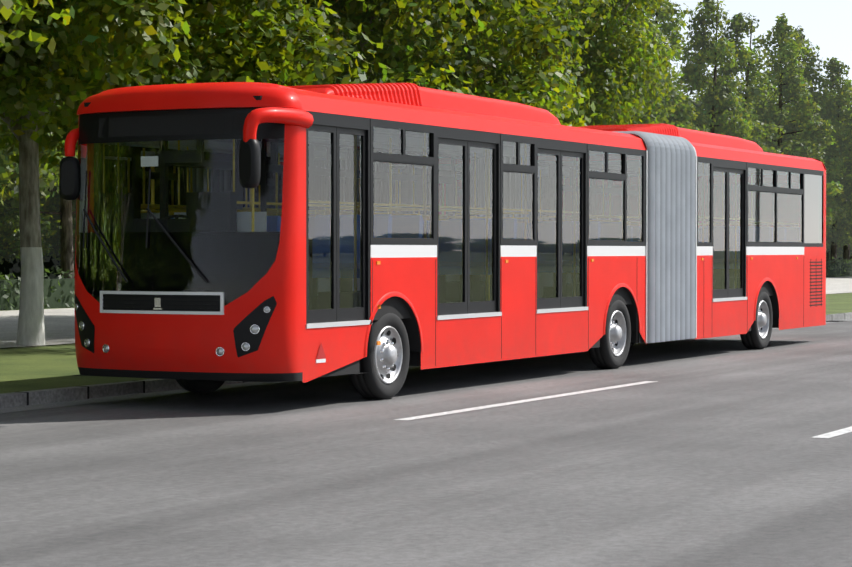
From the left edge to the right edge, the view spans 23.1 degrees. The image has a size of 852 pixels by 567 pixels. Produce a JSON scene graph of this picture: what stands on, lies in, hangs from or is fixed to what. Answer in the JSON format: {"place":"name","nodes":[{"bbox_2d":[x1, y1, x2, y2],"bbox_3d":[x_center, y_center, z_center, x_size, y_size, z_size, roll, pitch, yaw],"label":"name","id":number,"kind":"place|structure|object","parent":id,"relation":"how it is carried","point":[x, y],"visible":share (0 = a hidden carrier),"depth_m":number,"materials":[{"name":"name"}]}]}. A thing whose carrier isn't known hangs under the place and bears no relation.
{"place":"outdoors","nodes":[
{"label":"outdoors","id":0,"kind":"place"},
{"bbox_2d":[0,321,851,566],"bbox_3d":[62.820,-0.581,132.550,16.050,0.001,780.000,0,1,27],"label":"road","id":1,"kind":"structure","parent":0,"point":[707,452],"depth_m":14.70,"materials":[{"name":"grey asphalt"}]},
{"bbox_2d":[0,312,851,407],"bbox_3d":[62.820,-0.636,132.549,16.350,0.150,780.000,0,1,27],"label":"kerb","id":2,"kind":"structure","parent":1,"relation":"on","point":[14,399],"depth_m":21.74,"materials":[{"name":"concrete"}]},
{"bbox_2d":[24,313,844,404],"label":"kerb joints","id":3,"kind":"object","parent":2,"relation":"on","point":[143,386],"visible":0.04,"depth_m":21.63,"materials":[{"name":"black concrete"}]},
{"bbox_2d":[0,319,851,412],"bbox_3d":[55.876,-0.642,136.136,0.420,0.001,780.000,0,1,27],"label":"gutter strip","id":4,"kind":"object","parent":1,"relation":"on","point":[92,400],"depth_m":21.82,"materials":[{"name":"concrete"}]},
{"bbox_2d":[59,82,825,398],"bbox_3d":[1.510,-0.596,27.863,2.693,3.392,18.282,0,1,27],"label":"articulated bus","id":5,"kind":"object","parent":1,"relation":"on","point":[374,240],"visible":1,"depth_m":22.58,"materials":[{"name":"red metal"}]},
{"bbox_2d":[395,381,851,437],"bbox_3d":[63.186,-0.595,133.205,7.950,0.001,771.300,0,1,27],"label":"lane markings","id":6,"kind":"object","parent":1,"relation":"on","point":[837,432],"visible":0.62,"depth_m":20.44,"materials":[{"name":"paint"}]},
{"bbox_2d":[0,276,851,347],"bbox_3d":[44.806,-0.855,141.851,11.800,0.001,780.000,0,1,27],"label":"path paving","id":7,"kind":"structure","parent":0,"point":[59,324],"depth_m":40.92,"materials":[{"name":"grey concrete"}]},
{"bbox_2d":[0,292,851,348],"bbox_3d":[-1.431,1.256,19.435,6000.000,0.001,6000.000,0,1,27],"label":"ground","id":8,"kind":"structure","parent":0,"point":[74,343],"depth_m":34.59,"materials":[{"name":"green plant"}]},
{"bbox_2d":[0,0,86,110],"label":"street tree","id":9,"kind":"object","parent":8,"relation":"on","point":[8,62],"visible":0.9,"depth_m":26.66,"materials":[{"name":"green plant"}]},
{"bbox_2d":[0,0,390,347],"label":"street tree","id":10,"kind":"object","parent":8,"relation":"on","point":[133,34],"visible":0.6,"depth_m":30.62,"materials":[{"name":"green plant"}]},
{"bbox_2d":[56,0,608,126],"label":"street tree","id":11,"kind":"object","parent":8,"relation":"on","point":[378,19],"visible":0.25,"depth_m":36.87,"materials":[{"name":"green plant"}]},
{"bbox_2d":[0,253,842,279],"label":"park thicket","id":12,"kind":"object","parent":8,"relation":"on","point":[9,267],"depth_m":68.50,"materials":[{"name":"green plant"}]},
{"bbox_2d":[0,293,851,392],"bbox_3d":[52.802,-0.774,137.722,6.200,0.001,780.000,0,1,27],"label":"verge grass","id":13,"kind":"structure","parent":8,"relation":"on","point":[36,368],"depth_m":25.51,"materials":[{"name":"green plant"}]},
{"bbox_2d":[337,0,684,125],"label":"street tree","id":14,"kind":"object","parent":8,"relation":"on","point":[609,71],"visible":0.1,"depth_m":44.57,"materials":[{"name":"green plant"}]},
{"bbox_2d":[591,0,687,128],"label":"cone tree","id":15,"kind":"object","parent":8,"relation":"on","point":[664,114],"visible":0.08,"depth_m":85.43,"materials":[{"name":"green plant"}]},
{"bbox_2d":[695,12,785,154],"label":"cone tree","id":16,"kind":"object","parent":8,"relation":"on","point":[755,94],"visible":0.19,"depth_m":99.88,"materials":[{"name":"green plant"}]},
{"bbox_2d":[747,13,842,226],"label":"cone tree","id":17,"kind":"object","parent":8,"relation":"on","point":[788,79],"visible":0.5,"depth_m":104.71,"materials":[{"name":"green plant"}]},
{"bbox_2d":[762,26,848,235],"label":"cone tree","id":18,"kind":"object","parent":8,"relation":"on","point":[833,168],"visible":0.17,"depth_m":108.72,"materials":[{"name":"green plant"}]},
{"bbox_2d":[830,120,851,216],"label":"tree","id":19,"kind":"object","parent":8,"relation":"on","point":[845,198],"visible":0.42,"depth_m":111.90,"materials":[{"name":"green plant"}]},
{"bbox_2d":[594,0,851,103],"label":"sky","id":20,"kind":"structure","parent":0,"point":[827,24],"materials":[{"name":"white"}]},
{"label":"lawn","id":21,"kind":"structure","parent":0,"visible":0},
{"bbox_2d":[0,176,61,263],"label":"tree","id":22,"kind":"object","parent":21,"relation":"on","point":[10,239],"visible":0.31,"depth_m":53.60,"materials":[{"name":"green plant"}]},
{"bbox_2d":[0,105,77,204],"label":"cone tree","id":23,"kind":"object","parent":21,"relation":"on","point":[9,179],"visible":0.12,"depth_m":48.23,"materials":[{"name":"green plant"}]},
{"bbox_2d":[0,93,88,277],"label":"cone tree","id":24,"kind":"object","parent":21,"relation":"on","point":[66,208],"depth_m":54.46,"materials":[{"name":"green plant"}]},
{"bbox_2d":[13,167,75,262],"bbox_3d":[-11.112,-2.109,59.876,5.689,5.283,6.004,0,1,8],"label":"tree","id":25,"kind":"object","parent":21,"relation":"on","point":[54,240],"depth_m":58.40,"materials":[{"name":"green plant"}]},
{"bbox_2d":[0,257,851,310],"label":"hedge","id":26,"kind":"object","parent":21,"relation":"on","point":[59,292],"visible":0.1,"depth_m":51.08,"materials":[{"name":"green plant"}]},
{"bbox_2d":[620,0,701,130],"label":"cone tree","id":27,"kind":"object","parent":21,"relation":"on","point":[664,14],"visible":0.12,"depth_m":90.17,"materials":[{"name":"green plant"}]},
{"bbox_2d":[662,93,710,129],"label":"tree","id":28,"kind":"object","parent":21,"relation":"on","point":[696,111],"depth_m":96.28,"materials":[{"name":"green plant"}]},
{"bbox_2d":[664,0,753,140],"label":"cone tree","id":29,"kind":"object","parent":21,"relation":"on","point":[723,101],"visible":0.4,"depth_m":94.99,"materials":[{"name":"green plant"}]},
{"bbox_2d":[678,93,766,143],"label":"tree","id":30,"kind":"object","parent":21,"relation":"on","point":[697,104],"depth_m":110.77,"materials":[{"name":"green plant"}]},
{"bbox_2d":[749,113,841,204],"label":"tree","id":31,"kind":"object","parent":21,"relation":"on","point":[799,133],"depth_m":120.33,"materials":[{"name":"green plant"}]},
{"bbox_2d":[811,57,851,262],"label":"cone tree","id":32,"kind":"object","parent":21,"relation":"on","point":[835,110],"visible":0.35,"depth_m":113.23,"materials":[{"name":"green plant"}]},
{"bbox_2d":[826,223,841,249],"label":"tree","id":33,"kind":"object","parent":21,"relation":"on","point":[827,245],"depth_m":116.70,"materials":[{"name":"green plant"}]},
{"bbox_2d":[826,77,851,262],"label":"cone tree","id":34,"kind":"object","parent":21,"relation":"on","point":[846,251],"depth_m":119.13,"materials":[{"name":"green plant"}]},
{"bbox_2d":[826,247,851,262],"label":"tree","id":35,"kind":"object","parent":21,"relation":"on","point":[839,252],"visible":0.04,"depth_m":123.23,"materials":[{"name":"green plant"}]}
]}

